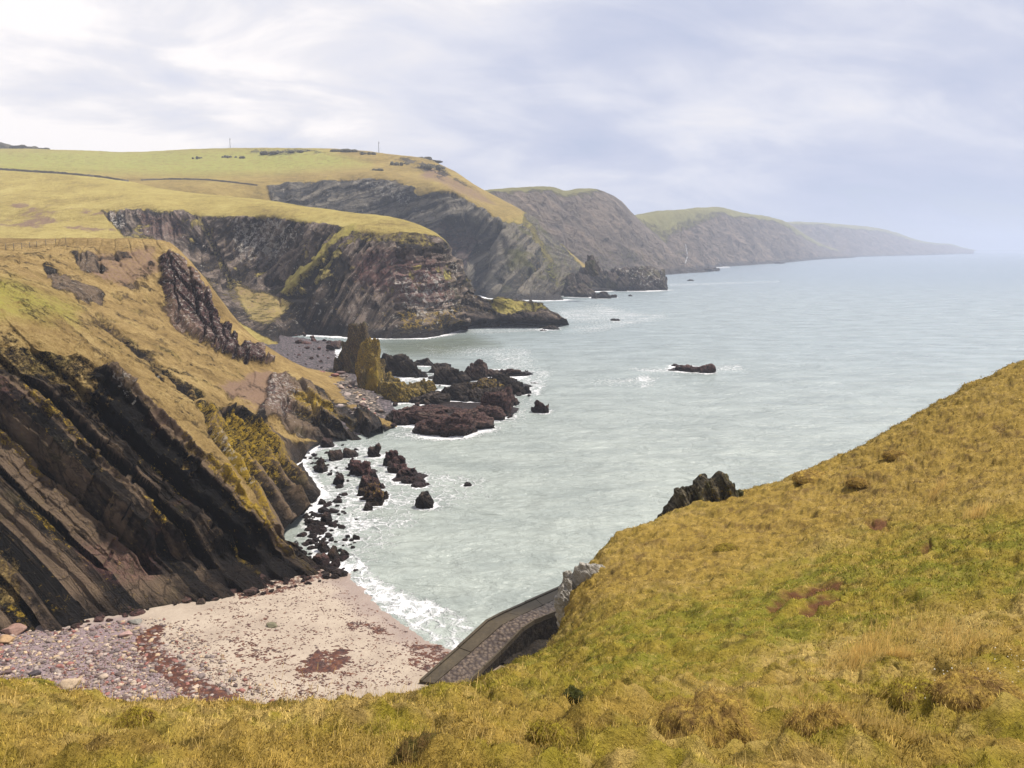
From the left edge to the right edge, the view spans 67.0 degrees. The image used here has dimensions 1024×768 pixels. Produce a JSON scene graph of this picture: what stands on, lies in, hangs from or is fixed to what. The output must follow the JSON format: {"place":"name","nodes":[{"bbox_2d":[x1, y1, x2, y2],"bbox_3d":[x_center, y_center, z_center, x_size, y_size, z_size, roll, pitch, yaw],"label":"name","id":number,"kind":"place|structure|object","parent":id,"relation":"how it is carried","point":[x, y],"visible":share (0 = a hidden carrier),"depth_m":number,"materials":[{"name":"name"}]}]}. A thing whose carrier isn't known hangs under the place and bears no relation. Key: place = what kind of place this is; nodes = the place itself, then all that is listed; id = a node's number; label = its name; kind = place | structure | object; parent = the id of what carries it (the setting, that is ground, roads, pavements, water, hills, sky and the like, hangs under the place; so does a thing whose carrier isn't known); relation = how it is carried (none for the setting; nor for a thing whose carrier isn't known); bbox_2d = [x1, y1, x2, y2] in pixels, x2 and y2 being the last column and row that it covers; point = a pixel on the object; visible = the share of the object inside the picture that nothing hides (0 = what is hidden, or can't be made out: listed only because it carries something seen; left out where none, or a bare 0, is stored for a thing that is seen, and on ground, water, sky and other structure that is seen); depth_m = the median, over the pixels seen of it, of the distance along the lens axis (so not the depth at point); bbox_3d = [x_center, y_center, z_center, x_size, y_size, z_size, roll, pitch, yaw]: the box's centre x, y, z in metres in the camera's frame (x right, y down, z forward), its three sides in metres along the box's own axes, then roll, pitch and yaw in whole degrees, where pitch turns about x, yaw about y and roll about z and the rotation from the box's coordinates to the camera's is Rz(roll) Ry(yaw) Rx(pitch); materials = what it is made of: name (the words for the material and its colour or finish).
{"place":"outdoors","nodes":[
{"label":"outdoors","id":0,"kind":"place"},
{"bbox_2d":[0,237,396,633],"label":"slab cliff","id":1,"kind":"structure","parent":0,"point":[162,410],"depth_m":107.47,"materials":[{"name":"stone"}]},
{"bbox_2d":[5,237,65,247],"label":"wire fence","id":2,"kind":"object","parent":1,"relation":"on","point":[33,245],"visible":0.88,"depth_m":249.95,"materials":[{"name":"brown metal"}]},
{"bbox_2d":[0,170,475,344],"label":"headland","id":3,"kind":"structure","parent":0,"point":[271,272],"depth_m":455.49,"materials":[{"name":"plant"}]},
{"bbox_2d":[0,569,508,703],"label":"beach","id":4,"kind":"structure","parent":0,"point":[173,614],"depth_m":87.74,"materials":[{"name":"sand"}]},
{"bbox_2d":[0,669,11,675],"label":"cobble","id":5,"kind":"object","parent":4,"relation":"on","point":[8,671],"visible":0.98,"depth_m":77.35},
{"bbox_2d":[0,634,15,643],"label":"beach stone","id":6,"kind":"object","parent":4,"relation":"on","point":[6,639],"visible":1,"depth_m":83.77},
{"bbox_2d":[1,623,26,635],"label":"beach stone","id":7,"kind":"object","parent":4,"relation":"on","point":[15,629],"visible":0.88,"depth_m":85.87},
{"bbox_2d":[28,670,41,676],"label":"beach stone","id":8,"kind":"object","parent":4,"relation":"on","point":[36,672],"visible":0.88,"depth_m":77.59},
{"bbox_2d":[59,678,80,688],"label":"beach stone","id":9,"kind":"object","parent":4,"relation":"on","point":[70,682],"visible":0.84,"depth_m":75.95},
{"bbox_2d":[94,616,103,621],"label":"boulder","id":10,"kind":"object","parent":4,"relation":"on","point":[98,619],"visible":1,"depth_m":90.04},
{"bbox_2d":[98,673,107,679],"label":"cobble","id":11,"kind":"object","parent":4,"relation":"on","point":[103,676],"visible":1,"depth_m":77.75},
{"bbox_2d":[118,630,132,637],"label":"beach stone","id":12,"kind":"object","parent":4,"relation":"on","point":[126,633],"visible":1,"depth_m":86.46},
{"bbox_2d":[129,610,141,616],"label":"boulder","id":13,"kind":"object","parent":4,"relation":"on","point":[135,613],"visible":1,"depth_m":92.22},
{"bbox_2d":[0,618,275,702],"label":"pebbles","id":14,"kind":"object","parent":4,"relation":"on","point":[120,666],"visible":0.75,"depth_m":80.68,"materials":[{"name":"gravel"}]},
{"bbox_2d":[182,596,191,602],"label":"boulder","id":15,"kind":"object","parent":4,"relation":"on","point":[188,599],"visible":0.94,"depth_m":96.66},
{"bbox_2d":[196,598,205,604],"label":"boulder","id":16,"kind":"object","parent":4,"relation":"on","point":[201,601],"visible":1,"depth_m":96.44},
{"bbox_2d":[197,673,205,678],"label":"cobble","id":17,"kind":"object","parent":4,"relation":"on","point":[201,676],"visible":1,"depth_m":78.84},
{"bbox_2d":[50,570,448,701],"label":"pebbles","id":18,"kind":"object","parent":4,"relation":"on","point":[315,662],"visible":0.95,"depth_m":84.22,"materials":[{"name":"gravel"}]},
{"bbox_2d":[243,588,256,596],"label":"boulder","id":19,"kind":"object","parent":4,"relation":"on","point":[249,592],"visible":0.98,"depth_m":99.25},
{"bbox_2d":[266,622,276,627],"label":"beach stone","id":20,"kind":"object","parent":4,"relation":"on","point":[271,624],"visible":1,"depth_m":91.03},
{"bbox_2d":[312,553,329,564],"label":"boulder","id":21,"kind":"object","parent":4,"relation":"on","point":[320,559],"visible":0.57,"depth_m":111.09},
{"bbox_2d":[317,541,329,552],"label":"boulder","id":22,"kind":"object","parent":4,"relation":"on","point":[323,547],"visible":0.77,"depth_m":116.38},
{"bbox_2d":[327,545,339,560],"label":"boulder","id":23,"kind":"object","parent":4,"relation":"on","point":[333,553],"visible":0.59,"depth_m":113.05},
{"bbox_2d":[330,574,338,578],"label":"boulder","id":24,"kind":"object","parent":4,"relation":"on","point":[334,576],"visible":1,"depth_m":106.45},
{"bbox_2d":[331,558,340,567],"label":"boulder","id":25,"kind":"object","parent":4,"relation":"on","point":[335,562],"visible":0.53,"depth_m":110.68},
{"bbox_2d":[335,569,344,576],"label":"boulder","id":26,"kind":"object","parent":4,"relation":"on","point":[340,573],"visible":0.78,"depth_m":107.40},
{"bbox_2d":[338,555,348,561],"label":"boulder","id":27,"kind":"object","parent":4,"relation":"on","point":[343,558],"visible":0.74,"depth_m":113.20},
{"bbox_2d":[339,549,348,557],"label":"boulder","id":28,"kind":"object","parent":4,"relation":"on","point":[343,552],"visible":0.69,"depth_m":114.06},
{"bbox_2d":[419,586,558,684],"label":"jetty","id":29,"kind":"object","parent":4,"relation":"on","point":[494,642],"visible":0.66,"depth_m":86.40,"materials":[{"name":"concrete"}]},
{"bbox_2d":[0,148,584,300],"bbox_3d":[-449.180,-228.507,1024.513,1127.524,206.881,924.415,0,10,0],"label":"hills","id":30,"kind":"structure","parent":0,"point":[501,247],"depth_m":817.22,"materials":[{"name":"plant"}]},
{"bbox_2d":[0,142,49,148],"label":"hill outcrop","id":31,"kind":"object","parent":30,"relation":"on","point":[5,146],"visible":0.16,"depth_m":1240.24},
{"bbox_2d":[0,168,128,181],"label":"drystone wall","id":32,"kind":"structure","parent":30,"relation":"on","point":[66,173],"depth_m":676.41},
{"bbox_2d":[141,178,257,185],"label":"drystone wall","id":33,"kind":"structure","parent":30,"relation":"on","point":[199,179],"depth_m":809.87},
{"bbox_2d":[260,150,284,154],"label":"gorse bush","id":34,"kind":"object","parent":30,"relation":"on","point":[265,152],"visible":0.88,"depth_m":1013.80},
{"bbox_2d":[288,150,310,152],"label":"gorse bush","id":35,"kind":"object","parent":30,"relation":"on","point":[293,151],"visible":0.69,"depth_m":1010.92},
{"bbox_2d":[330,149,357,151],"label":"gorse bush","id":36,"kind":"object","parent":30,"relation":"on","point":[343,150],"visible":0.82,"depth_m":1003.20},
{"bbox_2d":[360,151,375,154],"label":"gorse bush","id":37,"kind":"object","parent":30,"relation":"on","point":[368,153],"visible":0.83,"depth_m":984.72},
{"bbox_2d":[390,161,408,165],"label":"gorse bush","id":38,"kind":"object","parent":30,"relation":"on","point":[396,163],"visible":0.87,"depth_m":933.77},
{"bbox_2d":[419,157,442,162],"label":"hill outcrop","id":39,"kind":"object","parent":30,"relation":"on","point":[436,161],"visible":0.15,"depth_m":1027.77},
{"bbox_2d":[420,164,444,169],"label":"gorse bush","id":40,"kind":"object","parent":30,"relation":"on","point":[430,167],"visible":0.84,"depth_m":925.56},
{"bbox_2d":[265,335,394,436],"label":"shingle","id":41,"kind":"object","parent":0,"point":[285,346],"visible":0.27,"depth_m":300.73,"materials":[{"name":"gravel"}]},
{"bbox_2d":[60,332,530,630],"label":"rubble","id":42,"kind":"object","parent":41,"relation":"on","point":[337,472],"visible":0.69,"depth_m":132.97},
{"bbox_2d":[296,532,306,536],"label":"boulder","id":43,"kind":"object","parent":42,"relation":"on","point":[303,534],"visible":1,"depth_m":122.49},
{"bbox_2d":[320,512,331,524],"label":"boulder","id":44,"kind":"object","parent":42,"relation":"on","point":[326,517],"visible":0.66,"depth_m":127.94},
{"bbox_2d":[320,437,333,447],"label":"boulder","id":45,"kind":"object","parent":42,"relation":"on","point":[326,442],"visible":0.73,"depth_m":177.29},
{"bbox_2d":[328,521,336,526],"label":"boulder","id":46,"kind":"object","parent":42,"relation":"on","point":[332,524],"visible":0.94,"depth_m":127.12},
{"bbox_2d":[329,508,339,513],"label":"boulder","id":47,"kind":"object","parent":42,"relation":"on","point":[332,510],"visible":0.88,"depth_m":133.44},
{"bbox_2d":[326,344,334,349],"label":"boulder","id":48,"kind":"object","parent":41,"relation":"on","point":[330,347],"visible":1,"depth_m":345.24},
{"bbox_2d":[331,341,340,348],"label":"boulder","id":49,"kind":"object","parent":41,"relation":"on","point":[336,344],"visible":0.78,"depth_m":351.08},
{"bbox_2d":[0,359,1023,767],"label":"hillside","id":50,"kind":"structure","parent":0,"point":[1006,730],"depth_m":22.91,"materials":[{"name":"plant"}]},
{"bbox_2d":[20,674,58,687],"bbox_3d":[-12.914,8.258,20.468,2.160,1.084,1.821,0,10,0],"label":"grass tussock","id":51,"kind":"object","parent":50,"relation":"on","point":[41,681],"depth_m":20.55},
{"bbox_2d":[111,704,159,729],"bbox_3d":[-4.835,4.355,9.922,0.713,0.452,0.703,0,10,0],"label":"grass tussock","id":52,"kind":"object","parent":50,"relation":"on","point":[130,717],"depth_m":9.85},
{"bbox_2d":[208,661,371,708],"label":"pebbles","id":53,"kind":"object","parent":50,"relation":"on","point":[283,692],"depth_m":13.85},
{"bbox_2d":[386,727,441,767],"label":"grass tussock","id":54,"kind":"object","parent":50,"relation":"on","point":[403,749],"depth_m":6.99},
{"bbox_2d":[419,681,449,689],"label":"grass tussock","id":55,"kind":"object","parent":50,"relation":"on","point":[422,687],"depth_m":15.68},
{"bbox_2d":[521,714,579,746],"bbox_3d":[0.400,3.761,8.182,0.685,0.473,0.636,0,10,0],"label":"grass tussock","id":56,"kind":"object","parent":50,"relation":"on","point":[537,727],"depth_m":8.12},
{"bbox_2d":[562,685,584,704],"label":"gorse bush","id":57,"kind":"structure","parent":50,"relation":"on","point":[573,692],"depth_m":12.29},
{"bbox_2d":[554,562,605,626],"bbox_3d":[4.365,12.565,46.067,3.745,4.250,1.793,-4,11,-22],"label":"pale outcrop","id":58,"kind":"object","parent":50,"relation":"on","point":[582,571],"visible":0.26,"depth_m":45.44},
{"bbox_2d":[646,687,665,702],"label":"grass tussock","id":59,"kind":"object","parent":50,"relation":"on","point":[657,697],"depth_m":12.23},
{"bbox_2d":[657,471,743,517],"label":"hill crag","id":60,"kind":"structure","parent":50,"relation":"on","point":[717,486],"depth_m":58.07,"materials":[{"name":"stone"}]},
{"bbox_2d":[648,684,764,748],"bbox_3d":[2.071,3.707,8.176,1.352,0.858,1.201,0,10,0],"label":"grass tussock","id":61,"kind":"object","parent":50,"relation":"on","point":[720,715],"depth_m":8.05,"materials":[{"name":"plant"}]},
{"bbox_2d":[714,543,739,551],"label":"grass tussock","id":62,"kind":"object","parent":50,"relation":"on","point":[726,547],"depth_m":43.84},
{"bbox_2d":[747,677,839,706],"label":"tall grass","id":63,"kind":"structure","parent":50,"relation":"on","point":[803,694],"depth_m":11.69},
{"bbox_2d":[787,675,825,683],"bbox_3d":[5.433,5.551,13.949,1.122,0.576,0.932,0,10,0],"label":"grass tussock","id":64,"kind":"object","parent":50,"relation":"on","point":[821,679],"depth_m":14.02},
{"bbox_2d":[791,469,824,484],"bbox_3d":[22.279,6.935,57.434,2.852,1.113,2.791,6,12,32],"label":"grass tussock","id":65,"kind":"object","parent":50,"relation":"on","point":[802,477],"depth_m":57.01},
{"bbox_2d":[776,701,862,738],"bbox_3d":[3.203,3.551,7.949,0.943,0.568,0.822,0,10,0],"label":"grass tussock","id":66,"kind":"object","parent":50,"relation":"on","point":[823,717],"depth_m":7.89,"materials":[{"name":"plant"}]},
{"bbox_2d":[844,477,869,488],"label":"grass tussock","id":67,"kind":"object","parent":50,"relation":"on","point":[858,482],"depth_m":52.87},
{"bbox_2d":[816,597,924,672],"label":"tall grass","id":68,"kind":"structure","parent":50,"relation":"on","point":[853,651],"depth_m":16.18,"materials":[{"name":"plant"}]},
{"bbox_2d":[769,692,992,751],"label":"tall grass","id":69,"kind":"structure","parent":50,"relation":"on","point":[862,719],"depth_m":7.88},
{"bbox_2d":[880,450,907,460],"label":"grass tussock","id":70,"kind":"object","parent":50,"relation":"on","point":[890,455],"depth_m":55.65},
{"bbox_2d":[867,642,929,657],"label":"tall grass","id":71,"kind":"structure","parent":50,"relation":"on","point":[898,653],"depth_m":16.59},
{"bbox_2d":[868,673,935,712],"bbox_3d":[5.489,4.311,10.493,1.156,0.683,1.078,0,10,0],"label":"grass tussock","id":72,"kind":"object","parent":50,"relation":"on","point":[909,691],"depth_m":10.40,"materials":[{"name":"plant"}]},
{"bbox_2d":[912,473,953,504],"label":"tall grass","id":73,"kind":"structure","parent":50,"relation":"on","point":[935,492],"depth_m":43.87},
{"bbox_2d":[845,598,1023,663],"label":"tall grass","id":74,"kind":"structure","parent":50,"relation":"on","point":[952,634],"depth_m":16.41,"materials":[{"name":"plant"}]},
{"bbox_2d":[926,666,1023,712],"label":"grass tussock","id":75,"kind":"object","parent":50,"relation":"on","point":[958,688],"depth_m":9.84,"materials":[{"name":"plant"}]},
{"bbox_2d":[953,496,1004,521],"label":"tall grass","id":76,"kind":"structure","parent":50,"relation":"on","point":[974,512],"depth_m":37.45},
{"bbox_2d":[0,0,1023,249],"label":"sky","id":77,"kind":"structure","parent":0,"point":[904,117],"materials":[{"name":"grey"}]},
{"bbox_2d":[460,292,568,325],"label":"rocky point","id":78,"kind":"structure","parent":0,"point":[477,309],"depth_m":445.65,"materials":[{"name":"stone"}]},
{"bbox_2d":[502,635,555,664],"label":"foreshore","id":79,"kind":"structure","parent":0,"point":[535,646],"depth_m":87.03,"materials":[{"name":"stone"}]},
{"bbox_2d":[485,186,719,274],"bbox_3d":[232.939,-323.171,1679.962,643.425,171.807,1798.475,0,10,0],"label":"hazy cliff","id":80,"kind":"structure","parent":0,"point":[608,231],"depth_m":1293.68,"materials":[{"name":"stone"}]},
{"bbox_2d":[284,250,1023,663],"bbox_3d":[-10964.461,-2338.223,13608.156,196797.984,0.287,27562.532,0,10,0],"label":"sea","id":81,"kind":"structure","parent":0,"point":[814,362],"depth_m":223.77,"materials":[{"name":"liquid"}]},
{"bbox_2d":[313,457,327,472],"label":"boulder","id":82,"kind":"object","parent":81,"relation":"in","point":[321,466],"visible":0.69,"depth_m":157.79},
{"bbox_2d":[318,499,325,504],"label":"boulder","id":83,"kind":"object","parent":81,"relation":"in","point":[321,501],"visible":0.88,"depth_m":137.82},
{"bbox_2d":[318,506,328,512],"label":"boulder","id":84,"kind":"object","parent":81,"relation":"in","point":[323,509],"visible":0.69,"depth_m":133.64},
{"bbox_2d":[328,449,342,460],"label":"boulder","id":85,"kind":"object","parent":81,"relation":"in","point":[335,455],"visible":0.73,"depth_m":166.46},
{"bbox_2d":[332,497,341,502],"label":"boulder","id":86,"kind":"object","parent":81,"relation":"in","point":[337,500],"visible":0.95,"depth_m":138.89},
{"bbox_2d":[333,473,344,484],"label":"boulder","id":87,"kind":"object","parent":81,"relation":"in","point":[338,478],"visible":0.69,"depth_m":149.22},
{"bbox_2d":[343,448,358,457],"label":"boulder","id":88,"kind":"object","parent":81,"relation":"in","point":[348,453],"visible":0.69,"depth_m":168.92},
{"bbox_2d":[333,321,385,390],"bbox_3d":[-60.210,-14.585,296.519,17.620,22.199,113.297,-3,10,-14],"label":"rock pinnacle","id":89,"kind":"object","parent":81,"relation":"in","point":[359,354],"visible":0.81,"depth_m":248.49,"materials":[{"name":"stone"}]},
{"bbox_2d":[348,459,377,477],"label":"rock rib","id":90,"kind":"object","parent":81,"relation":"in","point":[358,468],"visible":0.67,"depth_m":154.89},
{"bbox_2d":[363,502,372,510],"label":"boulder","id":91,"kind":"object","parent":81,"relation":"in","point":[368,506],"visible":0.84,"depth_m":134.78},
{"bbox_2d":[358,474,384,488],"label":"rock rib","id":92,"kind":"object","parent":81,"relation":"in","point":[366,479],"visible":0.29,"depth_m":147.30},
{"bbox_2d":[357,481,389,505],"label":"rock","id":93,"kind":"object","parent":81,"relation":"in","point":[373,494],"visible":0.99,"depth_m":139.79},
{"bbox_2d":[367,443,380,457],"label":"boulder","id":94,"kind":"object","parent":81,"relation":"in","point":[373,452],"visible":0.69,"depth_m":169.27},
{"bbox_2d":[375,410,392,421],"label":"reef rock","id":95,"kind":"object","parent":81,"relation":"in","point":[389,417],"visible":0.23,"depth_m":202.53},
{"bbox_2d":[382,450,405,466],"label":"rock rib","id":96,"kind":"object","parent":81,"relation":"in","point":[391,458],"visible":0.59,"depth_m":162.14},
{"bbox_2d":[380,353,427,377],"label":"reef rock","id":97,"kind":"object","parent":81,"relation":"in","point":[402,365],"visible":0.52,"depth_m":275.23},
{"bbox_2d":[374,371,435,402],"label":"lichened ridge","id":98,"kind":"structure","parent":81,"relation":"in","point":[391,387],"depth_m":230.37,"materials":[{"name":"stone"}]},
{"bbox_2d":[387,463,429,487],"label":"rock rib","id":99,"kind":"object","parent":81,"relation":"in","point":[405,474],"visible":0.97,"depth_m":153.85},
{"bbox_2d":[414,358,432,365],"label":"reef rock","id":100,"kind":"object","parent":81,"relation":"in","point":[424,362],"visible":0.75,"depth_m":302.09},
{"bbox_2d":[415,491,433,508],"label":"sea boulder","id":101,"kind":"object","parent":81,"relation":"in","point":[424,500],"visible":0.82,"depth_m":135.70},
{"bbox_2d":[427,363,470,384],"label":"reef rock","id":102,"kind":"object","parent":81,"relation":"in","point":[446,374],"visible":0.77,"depth_m":259.74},
{"bbox_2d":[389,387,519,437],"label":"reef ledge","id":103,"kind":"object","parent":81,"relation":"in","point":[446,419],"visible":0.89,"depth_m":199.95,"materials":[{"name":"stone"}]},
{"bbox_2d":[409,378,515,403],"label":"reef rock","id":104,"kind":"object","parent":81,"relation":"in","point":[475,391],"visible":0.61,"depth_m":231.95,"materials":[{"name":"stone"}]},
{"bbox_2d":[478,322,500,327],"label":"skerry","id":105,"kind":"structure","parent":81,"relation":"in","point":[493,325],"depth_m":445.98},
{"bbox_2d":[464,359,530,380],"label":"reef rock","id":106,"kind":"object","parent":81,"relation":"in","point":[477,369],"visible":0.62,"depth_m":269.06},
{"bbox_2d":[488,371,531,394],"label":"reef rock","id":107,"kind":"object","parent":81,"relation":"in","point":[516,385],"visible":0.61,"depth_m":244.23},
{"bbox_2d":[531,400,548,412],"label":"sea boulder","id":108,"kind":"object","parent":81,"relation":"in","point":[539,407],"visible":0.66,"depth_m":214.98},
{"bbox_2d":[539,322,559,330],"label":"skerry","id":109,"kind":"structure","parent":81,"relation":"in","point":[551,327],"depth_m":436.60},
{"bbox_2d":[561,255,629,298],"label":"sea stack","id":110,"kind":"object","parent":81,"relation":"in","point":[589,279],"visible":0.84,"depth_m":750.27,"materials":[{"name":"stone"}]},
{"bbox_2d":[606,266,667,290],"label":"sea stack","id":111,"kind":"object","parent":81,"relation":"in","point":[644,278],"visible":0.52,"depth_m":842.13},
{"bbox_2d":[668,363,715,372],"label":"skerry","id":112,"kind":"structure","parent":81,"relation":"in","point":[709,368],"depth_m":285.76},
{"bbox_2d":[695,267,715,271],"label":"shore ledge","id":113,"kind":"object","parent":81,"relation":"in","point":[708,269],"visible":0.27,"depth_m":1530.02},
{"bbox_2d":[635,207,855,266],"bbox_3d":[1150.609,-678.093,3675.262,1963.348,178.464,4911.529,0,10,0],"label":"waterfall cliff","id":114,"kind":"structure","parent":0,"point":[716,236],"depth_m":2158.89,"materials":[{"name":"stone"}]},
{"bbox_2d":[787,221,975,256],"bbox_3d":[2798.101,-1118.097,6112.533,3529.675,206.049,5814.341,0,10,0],"label":"cape","id":115,"kind":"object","parent":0,"point":[862,241],"visible":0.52,"depth_m":4719.47,"materials":[{"name":"stone"}]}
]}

